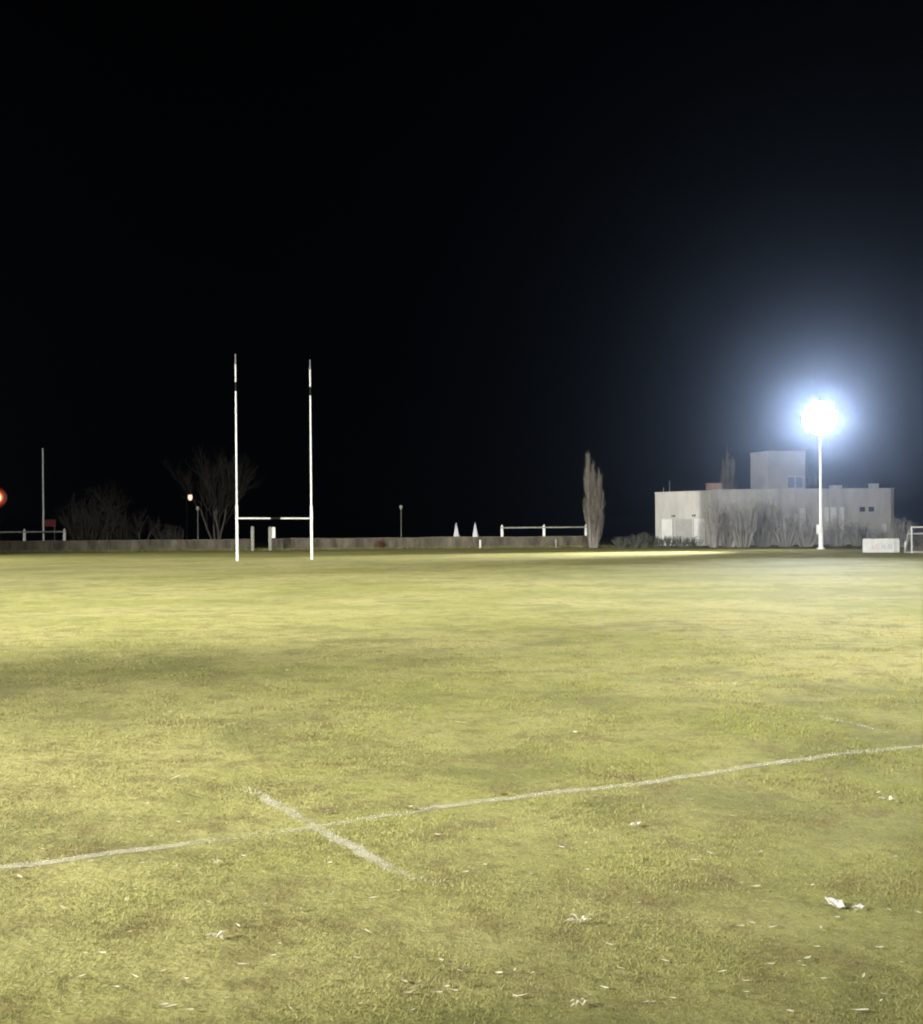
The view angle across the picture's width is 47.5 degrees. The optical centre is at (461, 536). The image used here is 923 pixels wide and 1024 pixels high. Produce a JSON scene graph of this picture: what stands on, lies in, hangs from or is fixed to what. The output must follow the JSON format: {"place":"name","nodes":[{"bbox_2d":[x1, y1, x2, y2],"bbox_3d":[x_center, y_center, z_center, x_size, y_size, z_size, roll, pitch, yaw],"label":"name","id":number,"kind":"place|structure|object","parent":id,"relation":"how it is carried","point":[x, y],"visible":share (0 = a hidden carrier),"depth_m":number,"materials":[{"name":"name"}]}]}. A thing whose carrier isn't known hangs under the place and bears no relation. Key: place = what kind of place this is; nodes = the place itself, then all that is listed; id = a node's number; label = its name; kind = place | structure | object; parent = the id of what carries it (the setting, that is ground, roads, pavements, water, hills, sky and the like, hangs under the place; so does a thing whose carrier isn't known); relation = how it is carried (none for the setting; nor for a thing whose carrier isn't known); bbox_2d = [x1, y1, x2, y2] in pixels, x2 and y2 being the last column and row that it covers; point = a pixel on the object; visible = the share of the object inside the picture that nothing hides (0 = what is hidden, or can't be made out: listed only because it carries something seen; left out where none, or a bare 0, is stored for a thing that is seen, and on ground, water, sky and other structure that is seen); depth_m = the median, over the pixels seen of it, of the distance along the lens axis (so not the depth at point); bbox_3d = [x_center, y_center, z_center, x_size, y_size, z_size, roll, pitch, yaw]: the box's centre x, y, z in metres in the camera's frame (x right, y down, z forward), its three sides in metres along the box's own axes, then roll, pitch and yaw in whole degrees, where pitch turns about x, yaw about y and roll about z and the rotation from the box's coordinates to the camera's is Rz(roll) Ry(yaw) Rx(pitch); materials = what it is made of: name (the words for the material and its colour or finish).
{"place":"outdoors","nodes":[
{"label":"outdoors","id":0,"kind":"place"},
{"bbox_2d":[0,488,6,506],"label":"signal lamp","id":1,"kind":"object","parent":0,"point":[3,497],"visible":0.98,"depth_m":189.85,"materials":[{"name":"red"}]},
{"bbox_2d":[0,534,922,1023],"bbox_3d":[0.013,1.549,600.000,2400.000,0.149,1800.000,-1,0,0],"label":"ground","id":2,"kind":"structure","parent":0,"point":[654,582],"depth_m":6.64,"materials":[{"name":"green plant"}]},
{"bbox_2d":[0,529,65,540],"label":"rail fence","id":3,"kind":"object","parent":2,"relation":"on","point":[24,532],"visible":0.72,"depth_m":145.87,"materials":[{"name":"white metal"}]},
{"bbox_2d":[42,448,44,540],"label":"flagpole","id":4,"kind":"object","parent":2,"relation":"on","point":[43,535],"visible":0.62,"depth_m":147.89,"materials":[{"name":"metal"}]},
{"bbox_2d":[44,519,55,539],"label":"red board","id":5,"kind":"object","parent":2,"relation":"on","point":[49,522],"visible":0.52,"depth_m":151.97,"materials":[{"name":"paint"}]},
{"bbox_2d":[52,493,121,540],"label":"bare shrub","id":6,"kind":"object","parent":2,"relation":"on","point":[79,532],"visible":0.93,"depth_m":159.22,"materials":[{"name":"brown plant"}]},
{"bbox_2d":[70,478,133,539],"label":"bare tree","id":7,"kind":"object","parent":2,"relation":"on","point":[104,504],"visible":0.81,"depth_m":171.64,"materials":[{"name":"grey plant"}]},
{"bbox_2d":[0,539,249,551],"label":"boundary wall","id":8,"kind":"structure","parent":2,"relation":"on","point":[59,545],"depth_m":138.90,"materials":[{"name":"concrete"}]},
{"bbox_2d":[104,512,145,539],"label":"bare shrub","id":9,"kind":"object","parent":2,"relation":"on","point":[122,526],"visible":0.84,"depth_m":167.44,"materials":[{"name":"brown plant"}]},
{"bbox_2d":[133,508,160,539],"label":"bare tree","id":10,"kind":"object","parent":2,"relation":"on","point":[156,526],"visible":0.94,"depth_m":165.68,"materials":[{"name":"grey plant"}]},
{"bbox_2d":[151,524,185,539],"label":"bare shrub","id":11,"kind":"object","parent":2,"relation":"on","point":[171,537],"visible":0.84,"depth_m":155.92,"materials":[{"name":"grey plant"}]},
{"bbox_2d":[186,493,191,539],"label":"street lamp","id":12,"kind":"object","parent":2,"relation":"on","point":[189,496],"visible":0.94,"depth_m":165.15,"materials":[{"name":"black metal"}]},
{"bbox_2d":[196,506,198,539],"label":"lamp post","id":13,"kind":"object","parent":2,"relation":"on","point":[197,508],"visible":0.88,"depth_m":145.94,"materials":[{"name":"grey metal"}]},
{"bbox_2d":[160,442,262,538],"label":"bare tree","id":14,"kind":"object","parent":2,"relation":"on","point":[214,514],"visible":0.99,"depth_m":179.25,"materials":[{"name":"grey plant"}]},
{"bbox_2d":[204,930,226,938],"bbox_3d":[-0.945,1.529,4.029,0.086,0.019,0.072,-1,0,0],"label":"dead sprig","id":15,"kind":"object","parent":2,"relation":"on","point":[221,936],"visible":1,"depth_m":4.03,"materials":[{"name":"beige plant"}]},
{"bbox_2d":[251,526,253,550],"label":"gate post","id":16,"kind":"object","parent":2,"relation":"on","point":[252,538],"visible":0.82,"depth_m":136.33,"materials":[{"name":"grey concrete"}]},
{"bbox_2d":[268,527,274,550],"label":"gate post","id":17,"kind":"object","parent":2,"relation":"on","point":[271,532],"visible":0.93,"depth_m":136.33,"materials":[{"name":"grey concrete"}]},
{"bbox_2d":[235,354,312,560],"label":"rugby goal","id":18,"kind":"object","parent":2,"relation":"on","point":[311,530],"visible":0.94,"depth_m":75.39,"materials":[{"name":"white paint"}]},
{"bbox_2d":[0,544,614,552],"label":"rough grass","id":19,"kind":"structure","parent":2,"relation":"on","point":[279,549],"depth_m":137.51,"materials":[{"name":"plant"}]},
{"bbox_2d":[375,539,383,548],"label":"bare shrub","id":20,"kind":"object","parent":2,"relation":"on","point":[379,543],"visible":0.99,"depth_m":138.11,"materials":[{"name":"brown plant"}]},
{"bbox_2d":[399,505,402,537],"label":"lamp post","id":21,"kind":"object","parent":2,"relation":"on","point":[401,506],"visible":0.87,"depth_m":145.94,"materials":[{"name":"grey metal"}]},
{"bbox_2d":[272,536,588,549],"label":"boundary wall","id":22,"kind":"structure","parent":2,"relation":"on","point":[418,542],"depth_m":138.90,"materials":[{"name":"concrete"}]},
{"bbox_2d":[454,524,458,535],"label":"folded parasol","id":23,"kind":"object","parent":2,"relation":"on","point":[456,532],"visible":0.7,"depth_m":146.86,"materials":[{"name":"fabric"}]},
{"bbox_2d":[473,524,477,536],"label":"folded parasol","id":24,"kind":"object","parent":2,"relation":"on","point":[475,533],"visible":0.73,"depth_m":146.85,"materials":[{"name":"white fabric"}]},
{"bbox_2d":[501,524,586,536],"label":"rail fence","id":25,"kind":"object","parent":2,"relation":"on","point":[543,527],"visible":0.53,"depth_m":145.87,"materials":[{"name":"white metal"}]},
{"bbox_2d":[565,914,589,922],"bbox_3d":[0.465,1.516,4.162,0.104,0.019,0.067,0,0,21],"label":"dead sprig","id":26,"kind":"object","parent":2,"relation":"on","point":[584,918],"visible":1,"depth_m":4.16,"materials":[{"name":"beige plant"}]},
{"bbox_2d":[570,997,587,1005],"bbox_3d":[0.379,1.521,3.433,0.080,0.018,0.031,0,0,-29],"label":"dead sprig","id":27,"kind":"object","parent":2,"relation":"on","point":[576,1002],"visible":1,"depth_m":3.43,"materials":[{"name":"beige plant"}]},
{"bbox_2d":[582,451,604,547],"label":"poplar tree","id":28,"kind":"object","parent":2,"relation":"on","point":[593,516],"visible":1,"depth_m":135.79,"materials":[{"name":"grey plant"}]},
{"bbox_2d":[612,536,630,547],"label":"bare shrub","id":29,"kind":"object","parent":2,"relation":"on","point":[621,543],"visible":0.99,"depth_m":128.69,"materials":[{"name":"grey plant"}]},
{"bbox_2d":[624,534,643,547],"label":"bare shrub","id":30,"kind":"object","parent":2,"relation":"on","point":[634,544],"visible":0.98,"depth_m":128.82,"materials":[{"name":"grey plant"}]},
{"bbox_2d":[637,531,653,547],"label":"bare shrub","id":31,"kind":"object","parent":2,"relation":"on","point":[646,541],"visible":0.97,"depth_m":128.83,"materials":[{"name":"grey plant"}]},
{"bbox_2d":[650,536,665,547],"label":"bare shrub","id":32,"kind":"object","parent":2,"relation":"on","point":[655,542],"visible":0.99,"depth_m":128.65,"materials":[{"name":"grey plant"}]},
{"bbox_2d":[659,535,677,547],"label":"bare shrub","id":33,"kind":"object","parent":2,"relation":"on","point":[668,542],"visible":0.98,"depth_m":128.62,"materials":[{"name":"grey plant"}]},
{"bbox_2d":[671,536,688,547],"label":"bare shrub","id":34,"kind":"object","parent":2,"relation":"on","point":[684,543],"visible":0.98,"depth_m":128.88,"materials":[{"name":"grey plant"}]},
{"bbox_2d":[684,536,702,547],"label":"bare shrub","id":35,"kind":"object","parent":2,"relation":"on","point":[694,543],"visible":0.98,"depth_m":128.92,"materials":[{"name":"grey plant"}]},
{"bbox_2d":[699,492,724,547],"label":"bare shrub","id":36,"kind":"object","parent":2,"relation":"on","point":[716,530],"visible":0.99,"depth_m":127.70,"materials":[{"name":"grey plant"}]},
{"bbox_2d":[710,497,743,546],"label":"bare shrub","id":37,"kind":"object","parent":2,"relation":"on","point":[727,540],"visible":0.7,"depth_m":128.62,"materials":[{"name":"grey plant"}]},
{"bbox_2d":[720,446,738,488],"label":"poplar tree","id":38,"kind":"object","parent":2,"relation":"on","point":[726,478],"visible":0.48,"depth_m":175.88,"materials":[{"name":"grey plant"}]},
{"bbox_2d":[726,497,759,546],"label":"bare shrub","id":39,"kind":"object","parent":2,"relation":"on","point":[743,531],"visible":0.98,"depth_m":127.65,"materials":[{"name":"grey plant"}]},
{"bbox_2d":[740,483,786,546],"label":"bare shrub","id":40,"kind":"object","parent":2,"relation":"on","point":[763,540],"visible":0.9,"depth_m":129.46,"materials":[{"name":"grey plant"}]},
{"bbox_2d":[655,450,894,545],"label":"sports hall","id":41,"kind":"structure","parent":2,"relation":"on","point":[679,513],"depth_m":150.00,"materials":[{"name":"beige paint"}]},
{"bbox_2d":[661,519,672,545],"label":"door","id":42,"kind":"structure","parent":41,"relation":"in","point":[666,524],"depth_m":154.28,"materials":[{"name":"white paint"}]},
{"bbox_2d":[693,518,705,545],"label":"door","id":43,"kind":"structure","parent":41,"relation":"in","point":[699,529],"depth_m":150.97,"materials":[{"name":"white paint"}]},
{"bbox_2d":[799,508,805,527],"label":"window","id":44,"kind":"structure","parent":41,"relation":"in","point":[802,511],"depth_m":149.90,"materials":[{"name":"grey glass"}]},
{"bbox_2d":[823,507,829,529],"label":"window","id":45,"kind":"structure","parent":41,"relation":"in","point":[825,509],"depth_m":149.90,"materials":[{"name":"grey glass"}]},
{"bbox_2d":[830,507,836,528],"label":"window","id":46,"kind":"structure","parent":41,"relation":"in","point":[833,510],"depth_m":149.90,"materials":[{"name":"grey glass"}]},
{"bbox_2d":[839,507,844,529],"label":"window","id":47,"kind":"structure","parent":41,"relation":"in","point":[841,509],"depth_m":149.90,"materials":[{"name":"grey glass"}]},
{"bbox_2d":[859,506,865,511],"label":"window","id":48,"kind":"structure","parent":41,"relation":"in","point":[861,508],"depth_m":149.90,"materials":[{"name":"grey glass"}]},
{"bbox_2d":[868,506,874,511],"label":"window","id":49,"kind":"structure","parent":41,"relation":"in","point":[870,508],"depth_m":149.90,"materials":[{"name":"grey glass"}]},
{"bbox_2d":[882,523,886,535],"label":"window","id":50,"kind":"structure","parent":41,"relation":"in","point":[883,524],"depth_m":149.90,"materials":[{"name":"grey glass"}]},
{"bbox_2d":[767,512,803,546],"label":"bare shrub","id":51,"kind":"object","parent":2,"relation":"on","point":[784,531],"visible":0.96,"depth_m":128.67,"materials":[{"name":"grey plant"}]},
{"bbox_2d":[790,514,824,546],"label":"bare shrub","id":52,"kind":"object","parent":2,"relation":"on","point":[805,538],"visible":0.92,"depth_m":127.64,"materials":[{"name":"grey plant"}]},
{"bbox_2d":[806,465,818,488],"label":"poplar tree","id":53,"kind":"object","parent":2,"relation":"on","point":[809,478],"visible":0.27,"depth_m":175.86,"materials":[{"name":"grey plant"}]},
{"bbox_2d":[802,401,836,548],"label":"floodlight mast","id":54,"kind":"object","parent":2,"relation":"on","point":[819,417],"visible":0.99,"depth_m":107.17,"materials":[{"name":"metal"}]},
{"bbox_2d":[825,897,845,907],"bbox_3d":[1.549,1.514,4.349,0.078,0.015,0.068,10,12,0],"label":"paper scrap","id":55,"kind":"object","parent":2,"relation":"on","point":[836,903],"visible":1,"depth_m":4.35,"materials":[{"name":"white paper"}]},
{"bbox_2d":[822,514,859,545],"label":"bare shrub","id":56,"kind":"object","parent":2,"relation":"on","point":[836,539],"visible":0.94,"depth_m":128.60,"materials":[{"name":"grey plant"}]},
{"bbox_2d":[843,520,870,545],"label":"bare shrub","id":57,"kind":"object","parent":2,"relation":"on","point":[863,535],"visible":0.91,"depth_m":128.91,"materials":[{"name":"grey plant"}]},
{"bbox_2d":[852,904,864,908],"bbox_3d":[1.626,1.513,4.298,0.027,0.017,0.077,12,-2,43],"label":"paper scrap","id":58,"kind":"object","parent":2,"relation":"on","point":[859,906],"visible":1,"depth_m":4.30,"materials":[{"name":"white paper"}]},
{"bbox_2d":[867,527,890,538],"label":"bare shrub","id":59,"kind":"object","parent":2,"relation":"on","point":[878,534],"visible":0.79,"depth_m":128.81,"materials":[{"name":"grey plant"}]},
{"bbox_2d":[862,539,899,552],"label":"advertising board","id":60,"kind":"object","parent":2,"relation":"on","point":[879,545],"visible":0.96,"depth_m":84.92,"materials":[{"name":"white paint"}]},
{"bbox_2d":[885,516,918,546],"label":"bare shrub","id":61,"kind":"object","parent":2,"relation":"on","point":[897,533],"visible":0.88,"depth_m":117.77,"materials":[{"name":"grey plant"}]},
{"bbox_2d":[904,526,922,552],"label":"football goal","id":62,"kind":"object","parent":2,"relation":"on","point":[912,547],"visible":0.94,"depth_m":82.39,"materials":[{"name":"white paint"}]},
{"bbox_2d":[906,529,922,546],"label":"bare shrub","id":63,"kind":"object","parent":2,"relation":"on","point":[915,540],"visible":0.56,"depth_m":119.69,"materials":[{"name":"grey plant"}]},
{"bbox_2d":[0,0,922,540],"label":"sky","id":64,"kind":"structure","parent":0,"point":[503,244],"materials":[{"name":"black"}]}
]}

